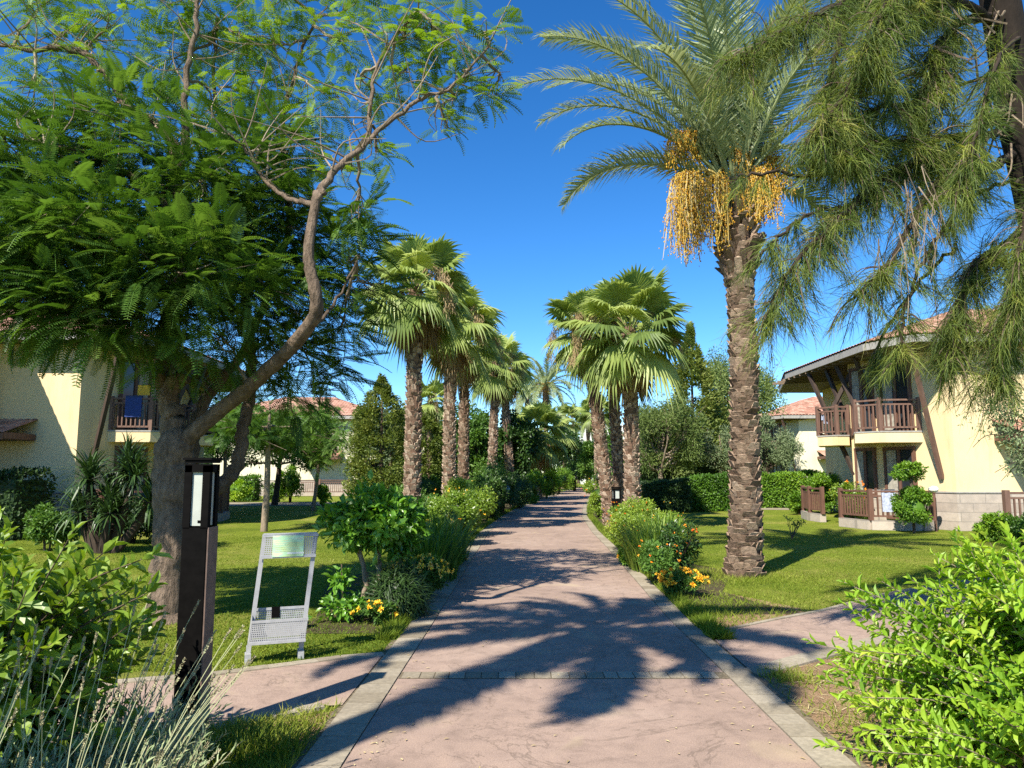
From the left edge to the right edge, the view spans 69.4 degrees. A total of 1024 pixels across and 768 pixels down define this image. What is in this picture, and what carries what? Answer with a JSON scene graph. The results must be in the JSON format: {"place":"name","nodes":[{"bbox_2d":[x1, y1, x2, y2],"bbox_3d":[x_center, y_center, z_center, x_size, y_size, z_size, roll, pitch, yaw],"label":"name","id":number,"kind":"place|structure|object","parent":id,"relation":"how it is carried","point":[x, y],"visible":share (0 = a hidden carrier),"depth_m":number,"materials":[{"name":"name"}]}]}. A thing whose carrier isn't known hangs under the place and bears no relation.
{"place":"outdoors","nodes":[
{"label":"outdoors","id":0,"kind":"place"},
{"bbox_2d":[58,656,381,727],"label":"side path","id":1,"kind":"structure","parent":0,"point":[250,693],"depth_m":5.46,"materials":[{"name":"pink concrete"}]},
{"bbox_2d":[0,0,1023,472],"label":"sky","id":2,"kind":"structure","parent":0,"point":[500,199],"materials":[{"name":"blue"}]},
{"bbox_2d":[3,480,1023,722],"bbox_3d":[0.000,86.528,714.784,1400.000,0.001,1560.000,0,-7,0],"label":"ground","id":3,"kind":"structure","parent":0,"point":[244,520],"depth_m":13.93,"materials":[{"name":"green plant"}]},
{"bbox_2d":[0,465,61,540],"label":"hedge","id":4,"kind":"object","parent":3,"relation":"on","point":[19,496],"visible":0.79,"depth_m":17.66,"materials":[{"name":"green plant"}]},
{"bbox_2d":[21,501,78,551],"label":"shrub","id":5,"kind":"object","parent":3,"relation":"on","point":[37,531],"visible":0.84,"depth_m":14.96,"materials":[{"name":"green plant"}]},
{"bbox_2d":[41,430,153,553],"bbox_3d":[-8.005,2.163,14.847,2.917,2.544,1.892,0,-7,0],"label":"yucca","id":6,"kind":"object","parent":3,"relation":"on","point":[114,506],"visible":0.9,"depth_m":14.74,"materials":[{"name":"green plant"}]},
{"bbox_2d":[0,318,245,531],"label":"house","id":7,"kind":"structure","parent":3,"relation":"on","point":[48,420],"depth_m":20.34,"materials":[{"name":"beige paint"}]},
{"bbox_2d":[116,358,152,429],"bbox_3d":[-11.181,0.364,21.927,0.110,2.140,1.100,-3,-7,21],"label":"balcony door","id":8,"kind":"structure","parent":7,"relation":"in","point":[132,389],"depth_m":21.85,"materials":[{"name":"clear glass"}]},
{"bbox_2d":[96,491,152,543],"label":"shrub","id":9,"kind":"object","parent":3,"relation":"on","point":[146,531],"visible":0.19,"depth_m":16.39,"materials":[{"name":"green plant"}]},
{"bbox_2d":[14,711,332,767],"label":"soil patch","id":10,"kind":"object","parent":3,"relation":"on","point":[313,732],"visible":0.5,"depth_m":4.48,"materials":[{"name":"brown soil"}]},
{"bbox_2d":[0,626,121,767],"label":"lavender","id":11,"kind":"object","parent":10,"relation":"on","point":[22,764],"visible":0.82,"depth_m":3.06,"materials":[{"name":"green plant"}]},
{"bbox_2d":[0,506,172,767],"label":"leafy shrub","id":12,"kind":"object","parent":10,"relation":"on","point":[41,598],"visible":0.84,"depth_m":3.58,"materials":[{"name":"green plant"}]},
{"bbox_2d":[28,676,220,767],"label":"lavender","id":13,"kind":"object","parent":10,"relation":"on","point":[108,760],"visible":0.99,"depth_m":2.94,"materials":[{"name":"green plant"}]},
{"bbox_2d":[1,604,255,767],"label":"lavender","id":14,"kind":"object","parent":10,"relation":"on","point":[177,759],"visible":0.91,"depth_m":3.33,"materials":[{"name":"green plant"}]},
{"bbox_2d":[51,592,232,767],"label":"lavender","id":15,"kind":"object","parent":10,"relation":"on","point":[189,729],"visible":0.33,"depth_m":3.88,"materials":[{"name":"green plant"}]},
{"bbox_2d":[173,458,222,739],"bbox_3d":[-1.934,1.300,4.534,0.177,1.687,0.177,0,-7,0],"label":"bollard lamp","id":16,"kind":"object","parent":10,"relation":"on","point":[198,563],"visible":0.95,"depth_m":4.49,"materials":[{"name":"metal"}]},
{"bbox_2d":[151,710,322,767],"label":"wild grass","id":17,"kind":"structure","parent":10,"relation":"on","point":[237,724],"depth_m":4.29,"materials":[{"name":"green plant"}]},
{"bbox_2d":[197,385,267,510],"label":"feathery tree","id":18,"kind":"object","parent":3,"relation":"on","point":[215,397],"visible":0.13,"depth_m":29.73,"materials":[{"name":"green plant"}]},
{"bbox_2d":[103,652,383,684],"bbox_3d":[-3.775,2.254,5.507,5.641,0.025,0.373,2,-7,-18],"label":"side path edging","id":19,"kind":"object","parent":3,"relation":"on","point":[283,664],"visible":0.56,"depth_m":6.08,"materials":[{"name":"beige concrete"}]},
{"bbox_2d":[230,473,263,500],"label":"hedge","id":20,"kind":"object","parent":3,"relation":"on","point":[255,483],"visible":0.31,"depth_m":41.24,"materials":[{"name":"green plant"}]},
{"bbox_2d":[0,0,532,625],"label":"feathery tree","id":21,"kind":"object","parent":3,"relation":"on","point":[82,254],"visible":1,"depth_m":8.10,"materials":[{"name":"green plant"}]},
{"bbox_2d":[204,392,339,531],"bbox_3d":[-6.592,2.106,20.452,3.521,3.851,3.653,2,-7,-14],"label":"feathery tree","id":22,"kind":"object","parent":3,"relation":"on","point":[264,438],"visible":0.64,"depth_m":20.09,"materials":[{"name":"green plant"}]},
{"bbox_2d":[244,532,318,662],"bbox_3d":[-1.979,1.832,6.374,0.574,1.066,0.185,2,-7,-19],"label":"metal stand","id":23,"kind":"object","parent":3,"relation":"on","point":[288,545],"visible":1,"depth_m":6.38,"materials":[{"name":"grey metal"}]},
{"bbox_2d":[213,397,377,495],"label":"house","id":24,"kind":"structure","parent":3,"relation":"on","point":[331,478],"depth_m":49.66,"materials":[{"name":"paint"}]},
{"bbox_2d":[279,401,370,510],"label":"feathery tree","id":25,"kind":"object","parent":3,"relation":"on","point":[320,446],"visible":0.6,"depth_m":30.48,"materials":[{"name":"green plant"}]},
{"bbox_2d":[341,373,406,499],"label":"cypress tree","id":26,"kind":"object","parent":3,"relation":"on","point":[363,429],"visible":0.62,"depth_m":26.46,"materials":[{"name":"green plant"}]},
{"bbox_2d":[357,232,475,500],"bbox_3d":[-2.561,0.018,18.670,3.336,7.625,3.533,0,-7,0],"label":"fan palm","id":27,"kind":"object","parent":3,"relation":"on","point":[416,336],"visible":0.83,"depth_m":18.43,"materials":[{"name":"green plant"}]},
{"bbox_2d":[400,407,443,483],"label":"cypress tree","id":28,"kind":"object","parent":3,"relation":"on","point":[431,425],"visible":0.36,"depth_m":30.44,"materials":[{"name":"green plant"}]},
{"bbox_2d":[291,488,576,767],"bbox_3d":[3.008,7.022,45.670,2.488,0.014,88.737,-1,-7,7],"label":"kerb","id":29,"kind":"structure","parent":3,"relation":"on","point":[334,745],"depth_m":5.39,"materials":[{"name":"beige concrete"}]},
{"bbox_2d":[421,379,456,477],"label":"fan palm","id":30,"kind":"object","parent":3,"relation":"on","point":[430,393],"visible":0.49,"depth_m":41.64,"materials":[{"name":"green plant"}]},
{"bbox_2d":[424,307,508,480],"bbox_3d":[-1.754,0.767,27.105,3.333,8.112,3.474,0,-7,0],"label":"fan palm","id":31,"kind":"object","parent":3,"relation":"on","point":[463,436],"visible":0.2,"depth_m":26.86,"materials":[{"name":"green plant"}]},
{"bbox_2d":[455,408,502,477],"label":"magnolia tree","id":32,"kind":"object","parent":3,"relation":"on","point":[478,438],"visible":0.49,"depth_m":36.20,"materials":[{"name":"green plant"}]},
{"bbox_2d":[503,471,533,507],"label":"shrub","id":33,"kind":"object","parent":3,"relation":"on","point":[525,488],"visible":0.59,"depth_m":31.90,"materials":[{"name":"green plant"}]},
{"bbox_2d":[15,564,1023,767],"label":"tall grass","id":34,"kind":"structure","parent":3,"relation":"on","point":[787,675],"depth_m":4.83,"materials":[{"name":"green plant"}]},
{"bbox_2d":[525,468,546,503],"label":"shrub","id":35,"kind":"object","parent":3,"relation":"on","point":[535,478],"visible":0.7,"depth_m":37.06,"materials":[{"name":"green plant"}]},
{"bbox_2d":[291,493,799,632],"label":"flower bed soil","id":36,"kind":"structure","parent":3,"relation":"on","point":[712,587],"depth_m":8.99,"materials":[{"name":"brown soil"}]},
{"bbox_2d":[316,564,367,622],"bbox_3d":[-1.782,2.268,7.994,0.633,0.622,0.453,0,-7,0],"label":"leafy seedling","id":37,"kind":"object","parent":36,"relation":"on","point":[348,601],"visible":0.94,"depth_m":7.94,"materials":[{"name":"green plant"}]},
{"bbox_2d":[311,470,433,596],"bbox_3d":[-1.672,1.814,8.578,1.444,1.651,1.115,-4,-8,29],"label":"citrus bush","id":38,"kind":"object","parent":36,"relation":"on","point":[391,525],"visible":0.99,"depth_m":8.41,"materials":[{"name":"green plant"}]},
{"bbox_2d":[350,599,399,624],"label":"flowering plant","id":39,"kind":"object","parent":36,"relation":"on","point":[379,613],"visible":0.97,"depth_m":7.74,"materials":[{"name":"yellow plant"}]},
{"bbox_2d":[360,556,441,620],"bbox_3d":[-1.253,2.296,8.300,0.994,0.820,0.965,0,-7,0],"label":"trailing plant","id":40,"kind":"object","parent":36,"relation":"on","point":[407,589],"visible":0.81,"depth_m":8.10,"materials":[{"name":"green plant"}]},
{"bbox_2d":[381,552,454,590],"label":"flowering plant","id":41,"kind":"object","parent":36,"relation":"on","point":[435,568],"visible":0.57,"depth_m":9.43,"materials":[{"name":"green plant"}]},
{"bbox_2d":[394,519,479,582],"bbox_3d":[-1.253,2.509,11.246,1.657,0.871,2.432,0,-7,0],"label":"iris clump","id":42,"kind":"object","parent":36,"relation":"on","point":[449,553],"visible":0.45,"depth_m":10.91,"materials":[{"name":"green plant"}]},
{"bbox_2d":[421,509,481,563],"bbox_3d":[-1.312,2.701,13.255,1.945,0.963,2.652,-3,-7,20],"label":"iris clump","id":43,"kind":"object","parent":36,"relation":"on","point":[436,522],"visible":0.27,"depth_m":13.07,"materials":[{"name":"green plant"}]},
{"bbox_2d":[426,490,484,534],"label":"shrub","id":44,"kind":"object","parent":36,"relation":"on","point":[461,505],"visible":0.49,"depth_m":15.78,"materials":[{"name":"green plant"}]},
{"bbox_2d":[405,275,507,496],"bbox_3d":[-1.999,0.442,23.013,3.790,7.934,3.497,0,-7,0],"label":"fan palm","id":45,"kind":"object","parent":36,"relation":"on","point":[483,316],"visible":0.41,"depth_m":22.91,"materials":[{"name":"green plant"}]},
{"bbox_2d":[443,480,497,518],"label":"shrub","id":46,"kind":"object","parent":36,"relation":"on","point":[486,505],"visible":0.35,"depth_m":18.46,"materials":[{"name":"green plant"}]},
{"bbox_2d":[472,453,514,479],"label":"shrub","id":47,"kind":"object","parent":36,"relation":"on","point":[483,472],"visible":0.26,"depth_m":30.49,"materials":[{"name":"green plant"}]},
{"bbox_2d":[476,476,510,519],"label":"shrub","id":48,"kind":"object","parent":36,"relation":"on","point":[498,487],"visible":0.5,"depth_m":24.17,"materials":[{"name":"green plant"}]},
{"bbox_2d":[468,332,532,468],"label":"fan palm","id":49,"kind":"object","parent":36,"relation":"on","point":[501,388],"visible":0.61,"depth_m":32.77,"materials":[{"name":"green plant"}]},
{"bbox_2d":[486,469,520,512],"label":"shrub","id":50,"kind":"object","parent":36,"relation":"on","point":[513,500],"visible":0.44,"depth_m":27.62,"materials":[{"name":"green plant"}]},
{"bbox_2d":[472,340,535,473],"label":"fan palm","id":51,"kind":"object","parent":36,"relation":"on","point":[508,448],"visible":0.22,"depth_m":38.87,"materials":[{"name":"green plant"}]},
{"bbox_2d":[497,409,547,479],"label":"magnolia tree","id":52,"kind":"object","parent":36,"relation":"on","point":[526,441],"visible":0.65,"depth_m":39.24,"materials":[{"name":"green plant"}]},
{"bbox_2d":[515,401,577,498],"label":"fan palm","id":53,"kind":"object","parent":36,"relation":"on","point":[543,414],"visible":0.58,"depth_m":43.38,"materials":[{"name":"green plant"}]},
{"bbox_2d":[371,502,737,640],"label":"edge grass","id":54,"kind":"structure","parent":36,"relation":"on","point":[393,629],"depth_m":7.86,"materials":[{"name":"green plant"}]},
{"bbox_2d":[542,425,583,492],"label":"magnolia tree","id":55,"kind":"object","parent":36,"relation":"on","point":[572,454],"visible":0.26,"depth_m":57.09,"materials":[{"name":"green plant"}]},
{"bbox_2d":[540,288,625,525],"bbox_3d":[2.663,0.656,22.647,3.203,7.320,3.392,-3,-9,-27],"label":"fan palm","id":56,"kind":"object","parent":36,"relation":"on","point":[561,310],"visible":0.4,"depth_m":22.40,"materials":[{"name":"green plant"}]},
{"bbox_2d":[572,394,609,489],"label":"fan palm","id":57,"kind":"object","parent":36,"relation":"on","point":[585,417],"visible":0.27,"depth_m":51.93,"materials":[{"name":"green plant"}]},
{"bbox_2d":[581,478,602,518],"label":"flowering plant","id":58,"kind":"object","parent":36,"relation":"on","point":[594,500],"visible":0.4,"depth_m":25.35,"materials":[{"name":"green plant"}]},
{"bbox_2d":[562,287,653,504],"bbox_3d":[3.377,0.462,24.476,3.474,8.112,3.333,0,-5,-28],"label":"fan palm","id":59,"kind":"object","parent":36,"relation":"on","point":[616,445],"visible":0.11,"depth_m":24.21,"materials":[{"name":"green plant"}]},
{"bbox_2d":[603,509,652,542],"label":"flowering plant","id":60,"kind":"object","parent":36,"relation":"on","point":[616,520],"visible":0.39,"depth_m":14.74,"materials":[{"name":"green plant"}]},
{"bbox_2d":[562,264,694,506],"bbox_3d":[3.282,0.366,20.634,3.878,7.466,3.911,0,-7,0],"label":"fan palm","id":61,"kind":"object","parent":36,"relation":"on","point":[627,368],"visible":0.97,"depth_m":20.17,"materials":[{"name":"green plant"}]},
{"bbox_2d":[603,495,684,524],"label":"flowering plant","id":62,"kind":"object","parent":36,"relation":"on","point":[634,508],"visible":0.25,"depth_m":16.70,"materials":[{"name":"green plant"}]},
{"bbox_2d":[608,518,690,572],"bbox_3d":[2.302,2.624,12.149,1.522,0.855,2.242,0,-7,0],"label":"iris clump","id":63,"kind":"object","parent":36,"relation":"on","point":[633,542],"visible":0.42,"depth_m":12.01,"materials":[{"name":"green plant"}]},
{"bbox_2d":[621,508,695,546],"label":"iris clump","id":64,"kind":"object","parent":36,"relation":"on","point":[659,522],"visible":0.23,"depth_m":13.53,"materials":[{"name":"green plant"}]},
{"bbox_2d":[636,538,681,583],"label":"flowering plant","id":65,"kind":"object","parent":36,"relation":"on","point":[654,558],"visible":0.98,"depth_m":10.46,"materials":[{"name":"green plant"}]},
{"bbox_2d":[654,519,703,573],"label":"flowering plant","id":66,"kind":"object","parent":36,"relation":"on","point":[672,539],"visible":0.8,"depth_m":10.94,"materials":[{"name":"green plant"}]},
{"bbox_2d":[655,566,709,596],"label":"flowering plant","id":67,"kind":"object","parent":36,"relation":"on","point":[683,580],"visible":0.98,"depth_m":9.48,"materials":[{"name":"yellow plant"}]},
{"bbox_2d":[505,0,933,577],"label":"date palm","id":68,"kind":"object","parent":36,"relation":"on","point":[730,140],"visible":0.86,"depth_m":11.81,"materials":[{"name":"green plant"}]},
{"bbox_2d":[514,352,584,474],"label":"date palm","id":69,"kind":"object","parent":3,"relation":"on","point":[544,386],"visible":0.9,"depth_m":59.84,"materials":[{"name":"green plant"}]},
{"bbox_2d":[575,439,611,479],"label":"round tree","id":70,"kind":"object","parent":3,"relation":"on","point":[586,458],"visible":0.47,"depth_m":61.35,"materials":[{"name":"green plant"}]},
{"bbox_2d":[640,476,693,512],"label":"hedge","id":71,"kind":"object","parent":3,"relation":"on","point":[676,493],"visible":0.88,"depth_m":29.24,"materials":[{"name":"green plant"}]},
{"bbox_2d":[623,390,710,479],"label":"tree","id":72,"kind":"object","parent":3,"relation":"on","point":[657,426],"visible":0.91,"depth_m":34.54,"materials":[{"name":"green plant"}]},
{"bbox_2d":[639,458,728,482],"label":"hedge","id":73,"kind":"object","parent":3,"relation":"on","point":[704,469],"visible":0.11,"depth_m":36.28,"materials":[{"name":"green plant"}]},
{"bbox_2d":[655,320,730,467],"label":"araucaria tree","id":74,"kind":"object","parent":3,"relation":"on","point":[703,375],"visible":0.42,"depth_m":39.48,"materials":[{"name":"green plant"}]},
{"bbox_2d":[681,471,730,511],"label":"hedge","id":75,"kind":"object","parent":3,"relation":"on","point":[710,492],"visible":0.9,"depth_m":30.22,"materials":[{"name":"green plant"}]},
{"bbox_2d":[692,424,732,479],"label":"olive tree","id":76,"kind":"object","parent":3,"relation":"on","point":[718,456],"visible":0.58,"depth_m":35.45,"materials":[{"name":"green plant"}]},
{"bbox_2d":[582,497,869,767],"bbox_3d":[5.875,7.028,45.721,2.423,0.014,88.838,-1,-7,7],"label":"kerb","id":77,"kind":"structure","parent":3,"relation":"on","point":[794,726],"depth_m":5.56,"materials":[{"name":"beige concrete"}]},
{"bbox_2d":[696,343,789,441],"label":"tall grey tree","id":78,"kind":"object","parent":3,"relation":"on","point":[768,393],"visible":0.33,"depth_m":45.55,"materials":[{"name":"green plant"}]},
{"bbox_2d":[711,594,801,626],"bbox_3d":[2.667,2.625,8.560,1.466,0.001,2.380,0,-7,0],"label":"soil patch","id":79,"kind":"object","parent":3,"relation":"on","point":[758,617],"visible":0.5,"depth_m":8.23,"materials":[{"name":"brown soil"}]},
{"bbox_2d":[758,413,805,473],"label":"olive tree","id":80,"kind":"object","parent":3,"relation":"on","point":[785,451],"visible":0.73,"depth_m":37.52,"materials":[{"name":"green plant"}]},
{"bbox_2d":[761,469,825,507],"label":"hedge","id":81,"kind":"object","parent":3,"relation":"on","point":[778,487],"visible":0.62,"depth_m":33.02,"materials":[{"name":"green plant"}]},
{"bbox_2d":[796,470,842,512],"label":"shrub","id":82,"kind":"object","parent":3,"relation":"on","point":[826,482],"visible":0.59,"depth_m":28.36,"materials":[{"name":"green plant"}]},
{"bbox_2d":[829,480,867,519],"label":"flowering shrub","id":83,"kind":"object","parent":3,"relation":"on","point":[846,485],"visible":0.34,"depth_m":22.82,"materials":[{"name":"green plant"}]},
{"bbox_2d":[743,616,965,675],"bbox_3d":[4.286,2.498,7.559,5.803,0.025,0.245,5,-8,-35],"label":"side path edging","id":84,"kind":"object","parent":3,"relation":"on","point":[808,657],"visible":0.36,"depth_m":6.36,"materials":[{"name":"beige concrete"}]},
{"bbox_2d":[729,577,979,629],"bbox_3d":[5.309,2.768,9.832,8.440,0.025,0.311,5,-8,-35],"label":"side path edging","id":85,"kind":"object","parent":3,"relation":"on","point":[788,616],"visible":0.43,"depth_m":8.30,"materials":[{"name":"beige concrete"}]},
{"bbox_2d":[690,0,1023,445],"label":"casuarina tree","id":86,"kind":"object","parent":3,"relation":"on","point":[842,143],"visible":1,"depth_m":6.51,"materials":[{"name":"green plant"}]},
{"bbox_2d":[763,656,1023,767],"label":"soil patch","id":87,"kind":"object","parent":3,"relation":"on","point":[799,691],"visible":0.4,"depth_m":5.13,"materials":[{"name":"brown soil"}]},
{"bbox_2d":[802,520,1023,767],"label":"leafy shrub","id":88,"kind":"object","parent":87,"relation":"on","point":[974,714],"visible":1,"depth_m":3.83,"materials":[{"name":"green plant"}]},
{"bbox_2d":[773,309,1023,530],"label":"house","id":89,"kind":"structure","parent":3,"relation":"on","point":[867,443],"depth_m":21.47,"materials":[{"name":"beige paint"}]},
{"bbox_2d":[848,366,875,435],"bbox_3d":[11.072,0.537,23.380,0.110,2.140,0.900,3,-7,-21],"label":"balcony door","id":90,"kind":"structure","parent":89,"relation":"in","point":[854,380],"depth_m":23.42,"materials":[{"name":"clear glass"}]},
{"bbox_2d":[854,448,877,494],"bbox_3d":[11.072,2.746,23.118,0.110,1.490,0.800,3,-7,-21],"label":"window","id":91,"kind":"structure","parent":89,"relation":"in","point":[865,459],"depth_m":23.08,"materials":[{"name":"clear glass"}]},
{"bbox_2d":[879,359,914,430],"bbox_3d":[11.531,0.400,22.225,0.110,2.140,1.100,3,-7,-21],"label":"balcony door","id":92,"kind":"structure","parent":89,"relation":"in","point":[903,389],"depth_m":22.10,"materials":[{"name":"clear glass"}]},
{"bbox_2d":[882,446,917,518],"bbox_3d":[11.531,2.932,21.924,0.110,2.140,1.100,3,-7,-21],"label":"patio door","id":93,"kind":"structure","parent":89,"relation":"in","point":[892,456],"depth_m":22.10,"materials":[{"name":"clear glass"}]},
{"bbox_2d":[888,460,933,532],"bbox_3d":[10.600,2.984,19.699,1.170,1.923,1.020,0,-7,0],"label":"topiary","id":94,"kind":"object","parent":3,"relation":"on","point":[911,508],"visible":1,"depth_m":19.53,"materials":[{"name":"green plant"}]},
{"bbox_2d":[956,377,1023,480],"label":"olive tree","id":95,"kind":"object","parent":3,"relation":"on","point":[1019,441],"visible":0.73,"depth_m":13.97,"materials":[{"name":"green plant"}]},
{"bbox_2d":[972,510,1014,541],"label":"shrub","id":96,"kind":"object","parent":3,"relation":"on","point":[989,521],"visible":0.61,"depth_m":16.89,"materials":[{"name":"green plant"}]},
{"bbox_2d":[229,502,825,509],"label":"garden path","id":97,"kind":"structure","parent":0,"point":[279,504],"depth_m":36.38,"materials":[{"name":"beige concrete"}]},
{"bbox_2d":[204,405,348,504],"bbox_3d":[-11.462,3.409,35.249,7.472,4.786,4.571,0,-7,0],"label":"round tree","id":98,"kind":"object","parent":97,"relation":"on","point":[254,462],"visible":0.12,"depth_m":35.56,"materials":[{"name":"green plant"}]},
{"bbox_2d":[274,464,304,502],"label":"shrub","id":99,"kind":"object","parent":97,"relation":"on","point":[290,484],"visible":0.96,"depth_m":38.47,"materials":[{"name":"green plant"}]},
{"bbox_2d":[341,484,819,767],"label":"path","id":100,"kind":"structure","parent":0,"point":[500,723],"depth_m":5.53,"materials":[{"name":"pink concrete"}]},
{"bbox_2d":[541,467,563,497],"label":"shrub","id":101,"kind":"object","parent":100,"relation":"on","point":[552,481],"visible":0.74,"depth_m":44.10,"materials":[{"name":"green plant"}]},
{"bbox_2d":[401,672,718,677],"bbox_3d":[0.373,2.284,5.796,2.454,0.016,0.167,0,-7,0],"label":"paver band","id":102,"kind":"object","parent":100,"relation":"on","point":[560,675],"visible":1,"depth_m":5.77,"materials":[{"name":"stone"}]},
{"bbox_2d":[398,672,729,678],"bbox_3d":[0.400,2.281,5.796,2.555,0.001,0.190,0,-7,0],"label":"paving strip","id":103,"kind":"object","parent":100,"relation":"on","point":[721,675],"visible":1,"depth_m":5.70,"materials":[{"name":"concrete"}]},
{"bbox_2d":[759,396,825,473],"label":"house","id":104,"kind":"structure","parent":0,"point":[798,419],"depth_m":49.48,"materials":[{"name":"paint"}]},
{"bbox_2d":[714,577,1022,666],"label":"side path","id":105,"kind":"structure","parent":0,"point":[756,644],"depth_m":7.37,"materials":[{"name":"pink concrete"}]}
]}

